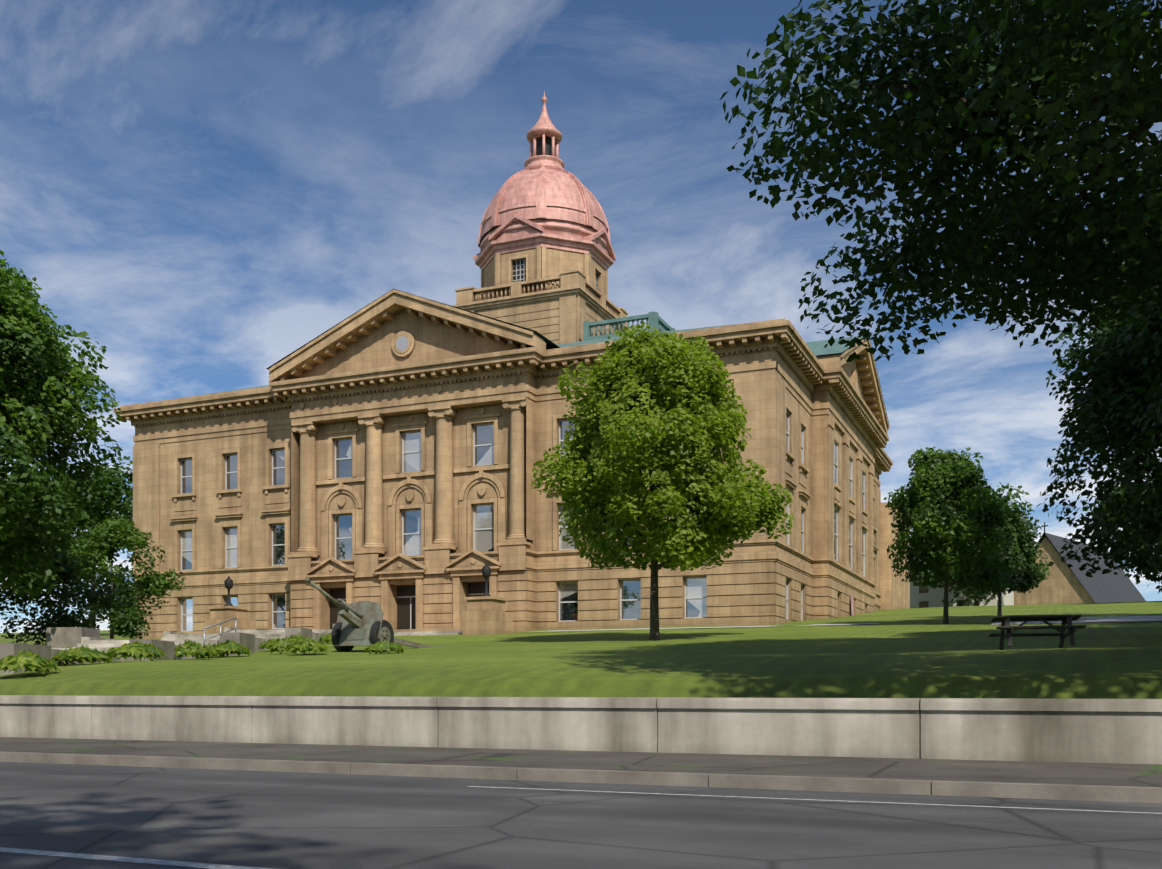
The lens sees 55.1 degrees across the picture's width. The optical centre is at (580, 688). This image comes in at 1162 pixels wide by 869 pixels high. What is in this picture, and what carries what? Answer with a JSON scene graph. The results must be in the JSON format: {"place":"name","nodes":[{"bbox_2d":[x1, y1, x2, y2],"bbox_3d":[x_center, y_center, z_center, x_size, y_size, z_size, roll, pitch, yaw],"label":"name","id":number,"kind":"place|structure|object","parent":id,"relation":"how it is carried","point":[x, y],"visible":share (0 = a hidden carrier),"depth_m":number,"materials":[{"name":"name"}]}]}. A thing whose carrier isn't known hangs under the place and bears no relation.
{"place":"outdoors","nodes":[
{"label":"outdoors","id":0,"kind":"place"},
{"bbox_2d":[0,762,1161,868],"bbox_3d":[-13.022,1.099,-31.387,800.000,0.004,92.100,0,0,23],"label":"road","id":1,"kind":"structure","parent":0,"point":[65,816],"depth_m":8.99,"materials":[{"name":"grey asphalt"}]},
{"bbox_2d":[0,601,1161,698],"bbox_3d":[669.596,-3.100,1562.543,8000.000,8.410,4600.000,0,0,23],"label":"terrain","id":2,"kind":"structure","parent":0,"point":[912,653],"depth_m":22.87,"materials":[{"name":"green plant"}]},
{"bbox_2d":[0,250,121,599],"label":"tree","id":3,"kind":"object","parent":2,"relation":"on","point":[32,516],"depth_m":44.02,"materials":[{"name":"green plant"}]},
{"bbox_2d":[0,553,140,644],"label":"tree","id":4,"kind":"object","parent":2,"relation":"on","point":[66,619],"depth_m":51.21,"materials":[{"name":"green plant"}]},
{"bbox_2d":[36,453,133,628],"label":"tree","id":5,"kind":"object","parent":2,"relation":"on","point":[109,503],"depth_m":91.10,"materials":[{"name":"green plant"}]},
{"bbox_2d":[54,515,185,638],"bbox_3d":[-25.409,-5.768,60.259,6.729,7.515,7.048,0,0,23],"label":"small tree","id":6,"kind":"object","parent":2,"relation":"on","point":[113,532],"depth_m":59.71,"materials":[{"name":"green plant"}]},
{"bbox_2d":[0,617,334,674],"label":"stone wall","id":7,"kind":"structure","parent":2,"relation":"on","point":[58,639],"depth_m":43.29,"materials":[{"name":"stone"}]},
{"bbox_2d":[0,632,405,674],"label":"shrubs","id":8,"kind":"object","parent":2,"relation":"on","point":[29,660],"visible":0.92,"depth_m":32.75,"materials":[{"name":"green plant"}]},
{"bbox_2d":[205,563,535,635],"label":"entrance steps","id":9,"kind":"structure","parent":2,"relation":"on","point":[485,613],"depth_m":59.36,"materials":[{"name":"stone"}]},
{"bbox_2d":[305,577,441,651],"bbox_3d":[-7.859,-2.585,41.085,2.360,2.478,6.894,0,0,26],"label":"field gun","id":10,"kind":"object","parent":2,"relation":"on","point":[352,627],"visible":0.88,"depth_m":40.45,"materials":[{"name":"grey metal"}]},
{"bbox_2d":[113,91,910,638],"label":"courthouse","id":11,"kind":"structure","parent":2,"relation":"on","point":[387,449],"depth_m":68.75,"materials":[{"name":"stone"}]},
{"bbox_2d":[0,695,1161,763],"bbox_3d":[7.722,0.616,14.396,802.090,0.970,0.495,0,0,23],"label":"retaining wall","id":12,"kind":"structure","parent":2,"relation":"on","point":[1125,731],"depth_m":17.06,"materials":[{"name":"concrete"}]},
{"bbox_2d":[528,321,795,640],"bbox_3d":[2.910,-7.676,41.976,9.033,12.253,9.461,0,0,23],"label":"maple","id":13,"kind":"object","parent":2,"relation":"on","point":[658,366],"depth_m":40.47,"materials":[{"name":"green plant"}]},
{"bbox_2d":[533,616,1161,631],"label":"path","id":14,"kind":"structure","parent":2,"relation":"on","point":[1129,618],"depth_m":49.99,"materials":[{"name":"grey concrete"}]},
{"bbox_2d":[883,447,1014,623],"bbox_3d":[16.675,-6.906,50.568,5.652,8.460,6.536,0,0,23],"label":"tree","id":15,"kind":"object","parent":2,"relation":"on","point":[936,471],"depth_m":49.62,"materials":[{"name":"green plant"}]},
{"bbox_2d":[910,553,1013,607],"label":"building","id":16,"kind":"structure","parent":2,"relation":"on","point":[925,597],"depth_m":118.96,"materials":[{"name":"beige"}]},
{"bbox_2d":[911,482,1054,606],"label":"tree","id":17,"kind":"object","parent":2,"relation":"on","point":[1007,498],"depth_m":111.46,"materials":[{"name":"green plant"}]},
{"bbox_2d":[964,501,1051,615],"bbox_3d":[22.746,-6.857,59.883,4.619,6.501,5.152,0,0,23],"label":"tree","id":18,"kind":"object","parent":2,"relation":"on","point":[1021,582],"depth_m":59.24,"materials":[{"name":"green plant"}]},
{"bbox_2d":[989,614,1086,649],"bbox_3d":[10.464,-1.271,25.651,1.850,0.761,1.640,0,-5,13],"label":"picnic table","id":19,"kind":"object","parent":2,"relation":"on","point":[1005,621],"visible":1,"depth_m":25.47,"materials":[{"name":"brown wood"}]},
{"bbox_2d":[1014,522,1145,604],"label":"church","id":20,"kind":"structure","parent":2,"relation":"on","point":[1065,584],"depth_m":150.61,"materials":[{"name":"stone"}]},
{"bbox_2d":[1036,256,1161,593],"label":"tree","id":21,"kind":"object","parent":2,"relation":"on","point":[1123,367],"depth_m":29.95,"materials":[{"name":"green plant"}]},
{"bbox_2d":[1083,458,1161,586],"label":"tree","id":22,"kind":"object","parent":2,"relation":"on","point":[1121,494],"visible":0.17,"depth_m":88.81,"materials":[{"name":"green plant"}]},
{"bbox_3d":[27.189,-12.792,40.186,15.606,21.205,15.039,0,0,23],"label":"big tree wood","id":23,"kind":"object","parent":2,"relation":"on","visible":0},
{"bbox_2d":[1071,234,1161,566],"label":"tree","id":24,"kind":"object","parent":23,"relation":"attached to","point":[1085,319],"depth_m":44.40,"materials":[{"name":"green plant"}]},
{"bbox_2d":[0,737,1161,802],"bbox_3d":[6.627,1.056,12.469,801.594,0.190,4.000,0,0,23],"label":"pavement","id":25,"kind":"structure","parent":0,"point":[1121,782],"depth_m":14.09,"materials":[{"name":"grey concrete"}]},
{"bbox_2d":[0,0,1161,632],"label":"sky","id":26,"kind":"structure","parent":0,"point":[201,190],"materials":[{"name":"blue"}]},
{"bbox_2d":[719,0,1161,470],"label":"tree","id":27,"kind":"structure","parent":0,"point":[1060,41],"depth_m":16.93,"materials":[{"name":"green plant"}]}
]}

